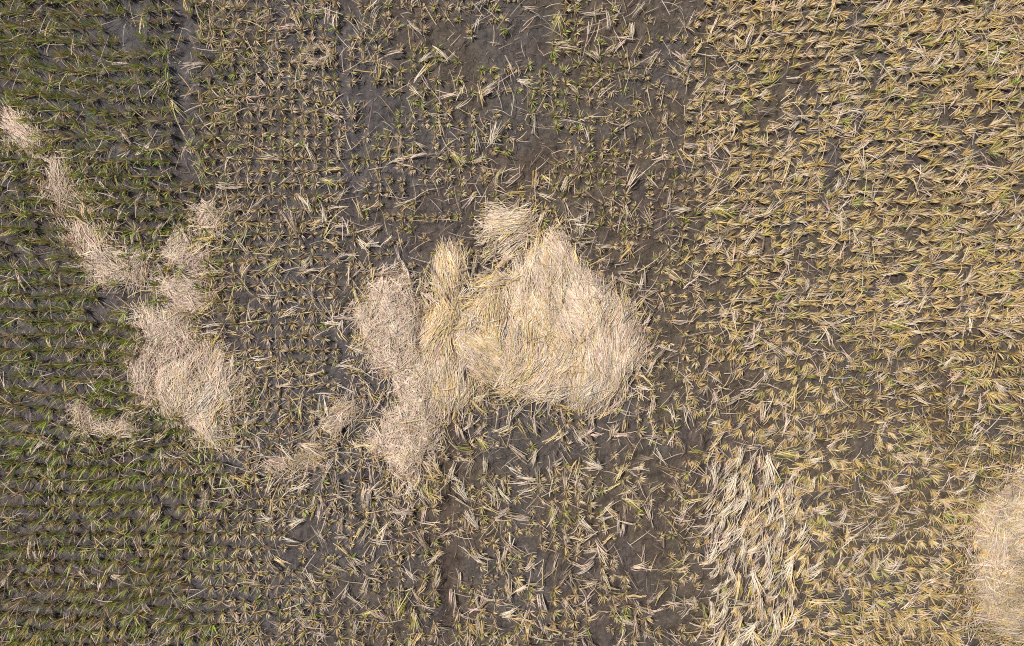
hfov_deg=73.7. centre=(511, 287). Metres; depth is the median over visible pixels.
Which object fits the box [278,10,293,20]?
stubble clump
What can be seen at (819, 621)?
stubble clump
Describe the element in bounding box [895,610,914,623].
straw bunch
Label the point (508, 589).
straw bunch
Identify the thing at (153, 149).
stubble clump
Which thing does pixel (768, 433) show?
straw bunch
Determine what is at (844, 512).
straw bunch
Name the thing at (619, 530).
straw bunch
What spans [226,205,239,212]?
straw bunch
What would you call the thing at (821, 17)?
stubble clump
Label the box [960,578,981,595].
stubble clump
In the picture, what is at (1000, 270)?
stubble clump
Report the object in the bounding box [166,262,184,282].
stubble clump
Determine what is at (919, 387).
straw bunch
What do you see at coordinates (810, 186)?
stubble clump
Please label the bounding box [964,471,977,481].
straw bunch
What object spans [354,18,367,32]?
stubble clump
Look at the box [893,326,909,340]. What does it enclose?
stubble clump
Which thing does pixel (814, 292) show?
stubble clump
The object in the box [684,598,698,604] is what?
straw bunch
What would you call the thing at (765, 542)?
straw bunch
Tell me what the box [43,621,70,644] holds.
stubble clump
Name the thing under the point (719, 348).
stubble clump
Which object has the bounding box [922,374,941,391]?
stubble clump
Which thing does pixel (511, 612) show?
straw bunch
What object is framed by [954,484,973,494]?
straw bunch
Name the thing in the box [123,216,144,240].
stubble clump
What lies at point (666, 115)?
straw bunch
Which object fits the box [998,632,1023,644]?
stubble clump
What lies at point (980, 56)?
stubble clump
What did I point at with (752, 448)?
straw bunch
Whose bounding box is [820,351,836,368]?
straw bunch
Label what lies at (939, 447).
straw bunch
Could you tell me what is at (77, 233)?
straw heap
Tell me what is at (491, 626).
stubble clump
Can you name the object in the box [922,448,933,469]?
straw bunch
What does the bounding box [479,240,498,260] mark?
straw bunch
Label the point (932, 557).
stubble clump
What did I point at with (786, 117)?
stubble clump
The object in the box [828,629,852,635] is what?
straw bunch
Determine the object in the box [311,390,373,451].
straw heap
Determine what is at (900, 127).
stubble clump
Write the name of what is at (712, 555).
straw bunch
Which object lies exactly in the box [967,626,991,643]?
stubble clump
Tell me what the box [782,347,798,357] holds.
straw bunch
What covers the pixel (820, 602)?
straw bunch
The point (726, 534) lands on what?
straw bunch
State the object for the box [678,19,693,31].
stubble clump
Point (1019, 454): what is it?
stubble clump
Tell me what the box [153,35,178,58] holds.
stubble clump
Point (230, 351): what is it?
stubble clump
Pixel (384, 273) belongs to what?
straw bunch
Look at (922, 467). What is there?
stubble clump
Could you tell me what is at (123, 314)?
stubble clump
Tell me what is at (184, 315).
stubble clump
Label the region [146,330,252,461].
straw heap
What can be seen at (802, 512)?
straw bunch
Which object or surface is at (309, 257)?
straw bunch
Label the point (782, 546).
straw bunch
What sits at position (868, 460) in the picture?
stubble clump
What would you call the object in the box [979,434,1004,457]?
stubble clump
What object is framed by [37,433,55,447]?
straw bunch
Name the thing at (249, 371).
straw bunch
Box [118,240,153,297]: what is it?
heap
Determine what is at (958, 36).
stubble clump
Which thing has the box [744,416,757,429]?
stubble clump
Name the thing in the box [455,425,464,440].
straw bunch
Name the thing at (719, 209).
straw bunch
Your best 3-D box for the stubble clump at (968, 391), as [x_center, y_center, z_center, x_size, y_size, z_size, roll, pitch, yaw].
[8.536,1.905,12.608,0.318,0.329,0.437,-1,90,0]
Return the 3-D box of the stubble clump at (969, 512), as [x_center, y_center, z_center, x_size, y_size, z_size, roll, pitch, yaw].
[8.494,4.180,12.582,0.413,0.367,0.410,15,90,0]
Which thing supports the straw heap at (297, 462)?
on the ground
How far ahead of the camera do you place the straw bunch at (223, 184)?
12.62 m
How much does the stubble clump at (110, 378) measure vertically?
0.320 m
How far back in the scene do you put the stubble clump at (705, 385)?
12.67 m
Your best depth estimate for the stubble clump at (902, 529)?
12.64 m
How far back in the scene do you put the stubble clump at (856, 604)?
12.61 m
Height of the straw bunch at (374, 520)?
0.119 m
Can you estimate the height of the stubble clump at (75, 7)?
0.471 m
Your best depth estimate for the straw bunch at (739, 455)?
12.50 m
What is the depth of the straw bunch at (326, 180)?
12.64 m
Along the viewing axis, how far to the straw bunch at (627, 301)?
12.66 m
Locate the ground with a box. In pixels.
[0,0,1023,645]
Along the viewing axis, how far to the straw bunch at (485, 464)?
12.62 m
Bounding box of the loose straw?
[0,0,1023,645]
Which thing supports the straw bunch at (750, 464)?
on the loose straw
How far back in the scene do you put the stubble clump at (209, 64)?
12.59 m
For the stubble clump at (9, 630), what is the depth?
12.59 m
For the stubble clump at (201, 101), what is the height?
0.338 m
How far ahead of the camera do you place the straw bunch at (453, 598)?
12.67 m
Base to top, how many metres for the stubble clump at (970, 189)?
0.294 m
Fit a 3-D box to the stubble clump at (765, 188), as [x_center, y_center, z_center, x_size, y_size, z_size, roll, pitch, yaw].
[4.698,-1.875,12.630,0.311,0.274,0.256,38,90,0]
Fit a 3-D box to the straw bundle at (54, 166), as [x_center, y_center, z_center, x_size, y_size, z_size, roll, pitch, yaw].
[-8.428,-1.891,12.650,1.041,0.266,1.749,-28,90,0]
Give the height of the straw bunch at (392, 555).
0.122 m
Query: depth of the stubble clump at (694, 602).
12.65 m
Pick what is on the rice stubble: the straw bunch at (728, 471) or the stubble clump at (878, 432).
the straw bunch at (728, 471)
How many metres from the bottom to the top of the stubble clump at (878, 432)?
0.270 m
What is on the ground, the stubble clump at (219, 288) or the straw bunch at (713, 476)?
the stubble clump at (219, 288)
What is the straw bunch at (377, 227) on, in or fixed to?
on the loose straw
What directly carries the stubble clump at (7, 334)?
on the ground
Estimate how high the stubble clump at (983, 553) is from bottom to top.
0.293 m
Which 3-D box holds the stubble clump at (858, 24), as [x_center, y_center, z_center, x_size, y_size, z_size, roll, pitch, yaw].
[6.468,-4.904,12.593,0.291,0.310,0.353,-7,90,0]
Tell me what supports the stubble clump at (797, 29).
on the ground
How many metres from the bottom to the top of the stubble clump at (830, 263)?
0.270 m
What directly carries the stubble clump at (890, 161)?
on the ground
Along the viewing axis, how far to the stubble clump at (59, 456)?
12.57 m
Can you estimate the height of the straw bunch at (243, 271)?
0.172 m
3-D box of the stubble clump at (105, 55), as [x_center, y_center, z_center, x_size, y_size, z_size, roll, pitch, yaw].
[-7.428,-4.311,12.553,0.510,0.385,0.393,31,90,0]
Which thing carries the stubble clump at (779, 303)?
on the ground
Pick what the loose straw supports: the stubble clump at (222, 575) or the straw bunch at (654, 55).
the straw bunch at (654, 55)
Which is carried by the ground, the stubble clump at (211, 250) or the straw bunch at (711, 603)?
the stubble clump at (211, 250)
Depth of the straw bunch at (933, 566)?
12.63 m
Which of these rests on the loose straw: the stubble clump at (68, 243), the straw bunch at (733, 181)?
the straw bunch at (733, 181)
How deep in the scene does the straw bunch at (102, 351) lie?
12.64 m
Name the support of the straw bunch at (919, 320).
on the loose straw
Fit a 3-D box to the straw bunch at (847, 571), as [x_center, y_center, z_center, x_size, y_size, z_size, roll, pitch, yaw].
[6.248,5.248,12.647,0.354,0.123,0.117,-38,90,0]
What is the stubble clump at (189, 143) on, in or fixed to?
on the ground
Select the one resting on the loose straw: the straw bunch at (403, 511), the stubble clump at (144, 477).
the straw bunch at (403, 511)
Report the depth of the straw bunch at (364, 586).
12.65 m
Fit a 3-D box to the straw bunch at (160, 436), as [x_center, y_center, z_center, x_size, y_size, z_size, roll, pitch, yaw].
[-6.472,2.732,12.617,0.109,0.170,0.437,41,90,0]
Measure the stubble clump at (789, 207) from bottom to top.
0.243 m
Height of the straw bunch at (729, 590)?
0.165 m
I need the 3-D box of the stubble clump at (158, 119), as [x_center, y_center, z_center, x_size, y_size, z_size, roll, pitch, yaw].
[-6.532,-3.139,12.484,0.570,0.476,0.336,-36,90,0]
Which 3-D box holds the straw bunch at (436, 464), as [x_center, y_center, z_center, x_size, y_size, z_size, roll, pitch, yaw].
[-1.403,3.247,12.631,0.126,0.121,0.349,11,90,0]
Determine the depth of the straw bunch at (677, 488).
12.65 m
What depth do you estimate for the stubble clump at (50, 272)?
12.60 m
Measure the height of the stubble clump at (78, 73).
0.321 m
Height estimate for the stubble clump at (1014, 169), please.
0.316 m
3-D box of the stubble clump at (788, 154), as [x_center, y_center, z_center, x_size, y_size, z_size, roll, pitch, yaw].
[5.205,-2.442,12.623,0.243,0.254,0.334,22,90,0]
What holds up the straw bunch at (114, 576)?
on the ground
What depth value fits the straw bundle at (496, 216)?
12.63 m
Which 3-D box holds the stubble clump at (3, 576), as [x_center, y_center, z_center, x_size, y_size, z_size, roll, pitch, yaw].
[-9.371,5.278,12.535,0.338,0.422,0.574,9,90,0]
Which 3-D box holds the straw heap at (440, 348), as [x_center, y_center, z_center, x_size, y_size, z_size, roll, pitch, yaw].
[-1.302,1.274,12.655,1.644,0.413,2.629,0,90,0]
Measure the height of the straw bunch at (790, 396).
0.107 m
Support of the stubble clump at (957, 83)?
on the ground
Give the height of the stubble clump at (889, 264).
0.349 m
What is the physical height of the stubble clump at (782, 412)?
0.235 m
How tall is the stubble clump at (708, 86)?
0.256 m
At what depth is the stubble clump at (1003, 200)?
12.59 m
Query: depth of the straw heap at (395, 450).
12.62 m
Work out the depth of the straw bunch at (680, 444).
12.62 m
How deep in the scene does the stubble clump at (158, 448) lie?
12.61 m
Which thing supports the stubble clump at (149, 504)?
on the ground
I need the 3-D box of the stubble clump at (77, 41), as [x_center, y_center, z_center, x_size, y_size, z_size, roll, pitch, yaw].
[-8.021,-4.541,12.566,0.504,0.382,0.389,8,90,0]
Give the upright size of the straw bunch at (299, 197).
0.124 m
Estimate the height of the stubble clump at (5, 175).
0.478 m
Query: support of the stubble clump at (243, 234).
on the ground
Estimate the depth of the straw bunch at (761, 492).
12.53 m
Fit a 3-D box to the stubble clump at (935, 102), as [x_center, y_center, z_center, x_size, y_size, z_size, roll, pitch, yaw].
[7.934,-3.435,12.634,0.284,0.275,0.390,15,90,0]
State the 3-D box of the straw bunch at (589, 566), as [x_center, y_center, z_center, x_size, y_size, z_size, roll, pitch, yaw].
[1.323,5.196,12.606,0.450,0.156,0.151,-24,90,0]
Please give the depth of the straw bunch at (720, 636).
12.57 m
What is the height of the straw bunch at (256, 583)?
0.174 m
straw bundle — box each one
[0,96,53,169]
[32,139,86,225]
[184,197,229,244]
[420,234,477,309]
[466,261,513,297]
[471,196,544,269]
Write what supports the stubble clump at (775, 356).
on the ground
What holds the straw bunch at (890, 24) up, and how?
on the ground
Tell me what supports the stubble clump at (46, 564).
on the ground
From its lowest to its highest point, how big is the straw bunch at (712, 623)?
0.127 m
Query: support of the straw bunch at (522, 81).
on the ground
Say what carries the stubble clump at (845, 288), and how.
on the ground
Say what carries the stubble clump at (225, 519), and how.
on the ground
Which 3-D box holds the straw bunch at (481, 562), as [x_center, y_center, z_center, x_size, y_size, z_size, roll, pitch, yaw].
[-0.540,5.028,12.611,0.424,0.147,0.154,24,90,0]
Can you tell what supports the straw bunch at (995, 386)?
on the rice stubble
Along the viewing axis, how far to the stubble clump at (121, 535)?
12.59 m
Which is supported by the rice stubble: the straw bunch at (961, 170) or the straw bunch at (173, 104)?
the straw bunch at (961, 170)
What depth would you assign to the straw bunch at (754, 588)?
12.48 m
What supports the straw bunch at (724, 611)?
on the loose straw
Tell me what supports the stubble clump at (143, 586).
on the ground
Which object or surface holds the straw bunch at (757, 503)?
on the rice stubble
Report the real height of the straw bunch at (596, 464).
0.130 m
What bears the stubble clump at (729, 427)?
on the ground
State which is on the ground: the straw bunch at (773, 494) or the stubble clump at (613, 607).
the stubble clump at (613, 607)
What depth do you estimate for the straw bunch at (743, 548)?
12.53 m
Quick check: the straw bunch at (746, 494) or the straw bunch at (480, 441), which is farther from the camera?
the straw bunch at (480, 441)
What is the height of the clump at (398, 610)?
0.147 m
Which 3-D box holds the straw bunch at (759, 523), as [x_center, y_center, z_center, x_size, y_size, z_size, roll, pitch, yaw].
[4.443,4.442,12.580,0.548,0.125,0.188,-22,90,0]
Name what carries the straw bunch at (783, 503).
on the rice stubble
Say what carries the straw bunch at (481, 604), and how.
on the loose straw
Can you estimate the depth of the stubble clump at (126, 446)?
12.61 m
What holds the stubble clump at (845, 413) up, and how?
on the ground
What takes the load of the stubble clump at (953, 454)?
on the ground
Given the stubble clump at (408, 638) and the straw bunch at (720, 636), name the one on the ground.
the stubble clump at (408, 638)
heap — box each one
[52,204,138,297]
[56,392,147,452]
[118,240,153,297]
[122,294,228,416]
[146,265,223,321]
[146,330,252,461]
[147,215,224,281]
[248,433,345,481]
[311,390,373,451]
[343,259,445,416]
[355,391,449,508]
[414,292,482,421]
[453,270,512,388]
[484,211,658,418]
[958,458,1023,645]
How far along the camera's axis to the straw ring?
12.62 m
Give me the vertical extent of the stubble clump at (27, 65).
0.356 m
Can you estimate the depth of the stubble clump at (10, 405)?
12.58 m
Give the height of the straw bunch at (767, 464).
0.172 m
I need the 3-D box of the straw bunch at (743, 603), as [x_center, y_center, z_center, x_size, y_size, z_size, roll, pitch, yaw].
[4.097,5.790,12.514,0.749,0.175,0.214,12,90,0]
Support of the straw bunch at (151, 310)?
on the straw heap at (155, 346)
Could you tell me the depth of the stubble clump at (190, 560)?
12.63 m
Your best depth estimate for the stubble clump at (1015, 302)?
12.58 m
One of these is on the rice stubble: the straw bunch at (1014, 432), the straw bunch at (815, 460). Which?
the straw bunch at (815, 460)
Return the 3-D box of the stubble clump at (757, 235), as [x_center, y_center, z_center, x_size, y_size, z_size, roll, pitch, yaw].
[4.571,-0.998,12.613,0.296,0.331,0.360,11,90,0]
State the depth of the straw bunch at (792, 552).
12.49 m
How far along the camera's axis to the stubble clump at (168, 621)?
12.59 m
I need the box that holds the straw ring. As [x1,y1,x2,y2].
[299,41,334,68]
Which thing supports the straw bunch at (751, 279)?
on the loose straw
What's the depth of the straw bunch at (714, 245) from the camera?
12.64 m
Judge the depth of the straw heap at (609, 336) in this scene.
12.49 m
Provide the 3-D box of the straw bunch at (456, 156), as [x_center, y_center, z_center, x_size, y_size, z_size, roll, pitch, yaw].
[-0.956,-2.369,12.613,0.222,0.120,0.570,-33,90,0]
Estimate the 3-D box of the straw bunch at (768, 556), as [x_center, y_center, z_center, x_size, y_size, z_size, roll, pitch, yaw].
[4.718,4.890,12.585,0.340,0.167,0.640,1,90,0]
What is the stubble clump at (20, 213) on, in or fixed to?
on the ground
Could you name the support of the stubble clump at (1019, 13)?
on the ground
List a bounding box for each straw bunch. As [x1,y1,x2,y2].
[27,541,39,562]
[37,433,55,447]
[101,336,117,355]
[109,574,129,584]
[141,306,156,312]
[141,603,152,613]
[149,509,161,526]
[155,427,170,441]
[164,96,185,124]
[201,488,212,516]
[215,182,233,189]
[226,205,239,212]
[232,444,249,450]
[236,557,248,575]
[239,578,263,588]
[240,257,252,277]
[247,368,258,384]
[250,144,282,160]
[256,254,282,279]
[265,470,287,495]
[280,210,298,238]
[285,517,305,529]
[296,195,310,216]
[298,443,326,458]
[301,256,311,270]
[320,176,338,186]
[359,223,381,234]
[361,485,369,510]
[362,578,368,594]
[368,608,385,619]
[370,510,378,533]
[372,262,400,275]
[385,541,394,562]
[392,509,411,514]
[396,138,400,154]
[406,528,428,551]
[410,610,423,638]
[415,480,435,503]
[419,51,436,61]
[433,454,439,471]
[433,566,441,587]
[448,148,468,172]
[449,590,456,609]
[451,479,467,501]
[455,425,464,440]
[462,505,478,529]
[472,553,493,563]
[475,439,495,452]
[478,587,490,609]
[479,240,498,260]
[481,79,500,95]
[483,457,487,472]
[486,481,500,501]
[487,121,506,144]
[491,166,505,187]
[493,508,508,519]
[501,538,528,555]
[502,606,520,617]
[505,576,511,593]
[514,514,530,520]
[517,78,531,86]
[524,557,540,571]
[527,448,536,466]
[537,595,546,611]
[538,618,547,634]
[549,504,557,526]
[552,10,564,34]
[561,178,568,190]
[562,470,571,489]
[569,423,594,445]
[570,577,600,588]
[576,560,593,575]
[578,518,594,535]
[583,454,603,470]
[584,50,599,61]
[603,44,615,54]
[605,506,620,519]
[617,516,624,536]
[622,294,633,318]
[622,497,647,512]
[623,202,633,224]
[626,22,633,40]
[626,164,650,188]
[632,561,653,570]
[634,48,660,69]
[635,456,654,463]
[641,288,658,297]
[643,495,652,519]
[658,111,667,126]
[663,268,681,281]
[668,205,689,215]
[669,482,683,496]
[673,437,684,452]
[677,563,692,571]
[680,503,694,516]
[681,402,691,416]
[684,143,700,148]
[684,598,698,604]
[686,492,716,507]
[699,557,718,566]
[700,585,735,605]
[701,628,725,645]
[706,200,742,218]
[706,600,714,623]
[707,544,722,562]
[707,564,719,578]
[707,609,723,627]
[708,184,728,197]
[708,456,720,483]
[709,429,722,451]
[711,235,722,253]
[711,390,721,410]
[711,582,723,594]
[716,509,726,533]
[717,472,739,497]
[718,531,743,552]
[719,500,735,518]
[719,594,754,607]
[719,598,728,622]
[721,459,733,481]
[722,521,747,539]
[723,394,739,406]
[724,483,743,501]
[724,496,749,514]
[725,615,743,632]
[726,566,736,582]
[727,553,735,568]
[728,631,742,645]
[729,620,760,642]
[730,169,743,188]
[731,445,744,470]
[731,524,747,540]
[733,34,744,49]
[733,571,742,608]
[737,536,747,563]
[738,442,760,450]
[738,455,754,485]
[740,480,750,505]
[742,337,761,349]
[745,519,765,533]
[746,275,764,288]
[746,498,760,520]
[746,543,763,554]
[747,245,763,255]
[747,564,759,577]
[747,629,768,645]
[749,567,764,602]
[750,484,764,509]
[756,596,762,619]
[757,427,776,437]
[757,630,781,645]
[759,89,771,98]
[759,536,771,548]
[759,608,767,626]
[760,393,774,422]
[761,339,780,357]
[761,452,780,487]
[761,535,776,566]
[761,564,773,588]
[762,598,787,616]
[764,202,781,217]
[764,460,776,487]
[764,570,777,588]
[765,582,780,601]
[766,496,783,523]
[767,537,783,566]
[768,485,782,498]
[770,612,780,639]
[772,556,795,585]
[774,444,804,458]
[777,490,787,523]
[777,495,801,522]
[778,516,794,536]
[779,481,793,505]
[780,430,796,436]
[780,560,798,594]
[780,607,803,632]
[781,154,790,183]
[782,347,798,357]
[783,530,811,562]
[784,385,803,404]
[786,607,807,622]
[787,595,792,612]
[789,501,810,515]
[794,519,815,540]
[803,569,823,580]
[804,425,816,444]
[807,597,843,605]
[811,456,825,462]
[814,41,830,48]
[814,503,831,512]
[818,530,833,543]
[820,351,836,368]
[826,0,836,21]
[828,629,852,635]
[831,103,844,109]
[833,82,853,88]
[834,177,841,193]
[837,506,847,527]
[841,565,854,576]
[853,142,867,172]
[853,545,866,563]
[857,72,873,80]
[861,576,870,591]
[868,557,878,574]
[871,496,889,502]
[872,240,889,245]
[873,0,885,13]
[876,141,895,158]
[881,313,916,330]
[883,21,900,29]
[883,348,894,360]
[883,560,905,568]
[886,60,907,73]
[886,503,899,514]
[886,529,903,539]
[894,483,911,492]
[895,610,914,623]
[900,363,920,376]
[903,421,934,439]
[903,506,922,513]
[914,316,932,321]
[914,380,938,391]
[919,12,937,25]
[919,140,939,145]
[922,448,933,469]
[929,563,941,577]
[930,439,946,451]
[943,394,958,408]
[954,161,967,181]
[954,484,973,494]
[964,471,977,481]
[968,446,987,453]
[980,164,1006,179]
[980,205,1005,221]
[993,381,1013,396]
[1001,425,1018,434]
[1007,152,1021,162]
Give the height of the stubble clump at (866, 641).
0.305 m
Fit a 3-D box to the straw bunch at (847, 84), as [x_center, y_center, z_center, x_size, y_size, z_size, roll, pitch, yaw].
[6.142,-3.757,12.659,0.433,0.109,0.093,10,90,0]
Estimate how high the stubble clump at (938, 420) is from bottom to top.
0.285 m
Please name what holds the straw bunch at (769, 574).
on the straw bunch at (768, 556)
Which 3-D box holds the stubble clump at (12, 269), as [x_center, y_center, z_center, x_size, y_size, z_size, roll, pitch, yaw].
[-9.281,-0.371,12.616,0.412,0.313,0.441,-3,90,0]
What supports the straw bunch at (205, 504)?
on the ground
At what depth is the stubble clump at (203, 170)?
12.65 m
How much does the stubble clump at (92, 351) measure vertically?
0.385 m
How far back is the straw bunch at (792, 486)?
12.52 m
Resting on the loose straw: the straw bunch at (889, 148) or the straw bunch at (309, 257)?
the straw bunch at (889, 148)
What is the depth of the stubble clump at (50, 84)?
12.62 m
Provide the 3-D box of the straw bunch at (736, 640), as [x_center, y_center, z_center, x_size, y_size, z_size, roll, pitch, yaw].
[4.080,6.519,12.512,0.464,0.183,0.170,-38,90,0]
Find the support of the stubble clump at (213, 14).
on the ground
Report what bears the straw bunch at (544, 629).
on the loose straw
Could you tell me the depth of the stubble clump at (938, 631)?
12.61 m
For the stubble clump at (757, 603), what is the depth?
12.64 m
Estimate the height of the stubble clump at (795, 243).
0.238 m
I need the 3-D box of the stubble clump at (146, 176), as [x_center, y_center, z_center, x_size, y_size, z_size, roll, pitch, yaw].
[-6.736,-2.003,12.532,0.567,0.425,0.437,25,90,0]
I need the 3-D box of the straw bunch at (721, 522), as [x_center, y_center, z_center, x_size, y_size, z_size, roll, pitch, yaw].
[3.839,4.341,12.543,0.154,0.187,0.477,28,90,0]
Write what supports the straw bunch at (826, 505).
on the ground
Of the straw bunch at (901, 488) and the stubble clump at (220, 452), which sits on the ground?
the stubble clump at (220, 452)
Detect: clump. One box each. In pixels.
[0,0,25,21]
[0,90,18,114]
[0,134,18,154]
[0,171,15,181]
[0,257,17,278]
[0,287,19,304]
[0,329,16,346]
[0,421,13,444]
[0,482,29,500]
[0,510,14,533]
[0,559,14,587]
[0,618,20,640]
[1,26,23,48]
[1,389,22,416]
[1,590,27,618]
[2,453,34,481]
[2,533,26,563]
[5,201,26,224]
[5,347,28,369]
[15,56,40,74]
[17,229,34,251]
[18,426,47,450]
[21,122,42,146]
[21,309,46,331]
[25,176,47,199]
[34,385,62,407]
[35,554,56,579]
[36,466,60,493]
[36,521,65,550]
[37,70,58,91]
[37,582,58,602]
[38,260,57,281]
[39,94,70,123]
[40,17,59,36]
[43,445,66,468]
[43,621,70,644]
[44,206,71,223]
[46,342,66,355]
[50,499,68,522]
[53,299,82,319]
[54,235,81,251]
[58,1,88,19]
[61,56,86,84]
[64,389,89,405]
[65,160,89,182]
[66,31,87,49]
[70,568,89,588]
[73,186,100,215]
[74,123,96,146]
[75,510,100,532]
[75,625,103,644]
[76,434,104,455]
[78,274,103,294]
[78,338,97,361]
[78,536,103,562]
[81,471,105,494]
[86,217,111,239]
[87,82,116,101]
[90,599,115,618]
[97,45,120,63]
[100,159,127,185]
[101,368,118,387]
[103,3,123,20]
[107,633,129,645]
[108,189,137,214]
[108,302,131,320]
[108,396,136,420]
[109,557,132,575]
[111,521,133,551]
[112,440,137,458]
[114,121,140,146]
[116,65,140,91]
[117,330,142,353]
[119,603,146,632]
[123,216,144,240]
[129,164,158,185]
[131,6,157,30]
[132,245,155,265]
[133,464,153,485]
[133,578,153,601]
[134,499,154,520]
[139,134,169,158]
[144,110,172,129]
[144,286,165,311]
[144,524,167,550]
[147,440,167,458]
[149,69,171,91]
[152,614,178,635]
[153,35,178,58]
[154,191,182,211]
[154,411,173,430]
[163,481,187,499]
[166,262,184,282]
[169,218,189,239]
[173,595,196,614]
[174,303,195,326]
[176,445,197,462]
[177,133,196,156]
[180,553,195,571]
[186,616,208,639]
[188,93,206,111]
[191,163,212,179]
[194,55,217,75]
[198,491,213,508]
[200,203,221,221]
[201,240,216,262]
[204,2,221,24]
[211,593,227,610]
[212,444,223,461]
[213,278,226,292]
[213,568,230,581]
[214,111,231,130]
[214,317,226,331]
[216,516,231,526]
[217,629,228,645]
[219,339,238,359]
[225,162,245,182]
[237,228,250,241]
[241,370,262,384]
[248,291,261,303]
[250,604,261,621]
[257,44,273,56]
[260,540,276,558]
[260,632,273,644]
[265,99,276,114]
[267,579,283,594]
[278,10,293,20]
[284,504,295,519]
[301,72,318,85]
[326,574,339,585]
[330,611,340,622]
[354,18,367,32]
[390,583,410,619]
[400,631,416,645]
[429,583,436,596]
[451,627,465,642]
[484,621,502,632]
[609,603,620,619]
[662,576,681,589]
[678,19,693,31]
[689,596,697,608]
[696,381,709,394]
[700,622,713,634]
[705,82,714,94]
[706,137,717,146]
[706,175,721,189]
[710,226,727,244]
[711,500,722,511]
[712,343,724,359]
[715,40,725,54]
[724,419,736,436]
[726,0,742,16]
[727,463,740,477]
[732,166,750,181]
[741,291,754,302]
[742,100,755,115]
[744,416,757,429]
[750,230,764,240]
[750,596,765,612]
[751,133,759,146]
[754,388,765,399]
[755,10,772,21]
[757,473,771,487]
[761,182,769,193]
[768,355,780,365]
[771,532,783,543]
[772,49,784,64]
[775,298,791,310]
[779,406,794,419]
[782,110,794,126]
[782,448,794,460]
[784,146,797,159]
[784,199,797,216]
[791,235,805,247]
[794,21,808,34]
[795,473,807,487]
[800,435,817,450]
[802,400,816,415]
[805,176,822,194]
[805,517,818,530]
[807,285,820,301]
[812,616,823,628]
[814,73,827,85]
[817,8,827,21]
[819,116,833,130]
[819,359,834,375]
[822,564,844,580]
[827,197,840,212]
[827,254,838,270]
[832,318,842,329]
[835,467,853,479]
[836,404,856,420]
[838,43,853,55]
[838,90,851,103]
[839,148,854,166]
[842,278,855,295]
[848,594,863,610]
[850,229,864,244]
[852,19,866,31]
[855,352,873,369]
[858,566,870,585]
[858,632,880,645]
[859,454,875,465]
[859,524,870,544]
[862,66,872,77]
[862,488,877,501]
[863,122,876,138]
[864,314,874,333]
[868,425,888,443]
[878,401,895,414]
[879,605,895,620]
[881,226,896,242]
[882,187,895,207]
[882,258,898,271]
[886,9,899,24]
[886,83,900,96]
[886,155,902,167]
[886,292,900,304]
[889,548,906,564]
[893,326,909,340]
[895,433,913,457]
[896,521,912,540]
[897,115,911,134]
[905,204,920,221]
[908,58,926,78]
[917,284,936,300]
[917,464,931,474]
[919,168,938,184]
[920,17,937,37]
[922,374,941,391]
[926,627,948,645]
[927,248,947,265]
[927,548,937,568]
[929,89,947,112]
[929,574,945,593]
[930,0,948,9]
[930,408,950,428]
[936,483,956,503]
[939,216,954,233]
[939,344,956,363]
[941,522,956,536]
[943,314,958,328]
[944,125,963,140]
[951,444,968,466]
[951,597,969,618]
[952,76,968,95]
[952,156,968,172]
[953,27,968,43]
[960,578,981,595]
[961,378,980,401]
[961,501,978,520]
[962,181,983,201]
[964,269,984,289]
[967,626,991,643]
[970,464,991,477]
[970,548,992,564]
[972,327,999,345]
[973,50,992,66]
[974,0,992,6]
[975,231,995,246]
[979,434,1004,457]
[982,96,1004,113]
[985,139,1003,157]
[995,259,1015,280]
[996,187,1012,207]
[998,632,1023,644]
[1006,36,1022,56]
[1007,157,1023,179]
[1008,234,1023,254]
[1009,3,1023,24]
[1009,293,1023,316]
[1011,398,1023,413]
[1012,447,1023,468]
[1014,120,1023,134]
[1015,362,1023,379]
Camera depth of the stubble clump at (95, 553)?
12.60 m
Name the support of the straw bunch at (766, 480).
on the loose straw
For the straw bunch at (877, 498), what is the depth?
12.63 m
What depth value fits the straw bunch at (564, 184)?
12.61 m
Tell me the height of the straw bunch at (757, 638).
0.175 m
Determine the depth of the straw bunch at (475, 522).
12.62 m
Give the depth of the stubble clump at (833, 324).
12.63 m
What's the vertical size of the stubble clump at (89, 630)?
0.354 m
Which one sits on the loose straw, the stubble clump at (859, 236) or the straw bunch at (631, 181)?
the straw bunch at (631, 181)
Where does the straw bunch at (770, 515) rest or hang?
on the loose straw
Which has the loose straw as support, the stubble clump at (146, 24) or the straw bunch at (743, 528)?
the straw bunch at (743, 528)
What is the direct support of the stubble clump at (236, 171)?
on the ground
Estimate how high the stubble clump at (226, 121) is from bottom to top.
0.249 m
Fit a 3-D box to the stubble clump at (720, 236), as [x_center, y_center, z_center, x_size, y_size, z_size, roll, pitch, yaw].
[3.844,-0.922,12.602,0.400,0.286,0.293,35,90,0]
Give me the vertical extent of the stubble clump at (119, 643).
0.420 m
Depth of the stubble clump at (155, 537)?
12.60 m
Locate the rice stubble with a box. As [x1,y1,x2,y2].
[0,0,1023,645]
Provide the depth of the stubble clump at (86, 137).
12.65 m
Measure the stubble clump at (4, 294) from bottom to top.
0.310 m
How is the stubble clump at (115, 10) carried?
on the ground
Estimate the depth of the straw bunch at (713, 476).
12.53 m
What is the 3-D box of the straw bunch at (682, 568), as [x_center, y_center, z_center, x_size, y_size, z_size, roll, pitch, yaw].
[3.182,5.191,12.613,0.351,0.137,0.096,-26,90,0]
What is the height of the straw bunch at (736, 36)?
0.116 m
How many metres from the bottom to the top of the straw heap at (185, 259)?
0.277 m
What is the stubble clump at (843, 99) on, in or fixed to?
on the ground

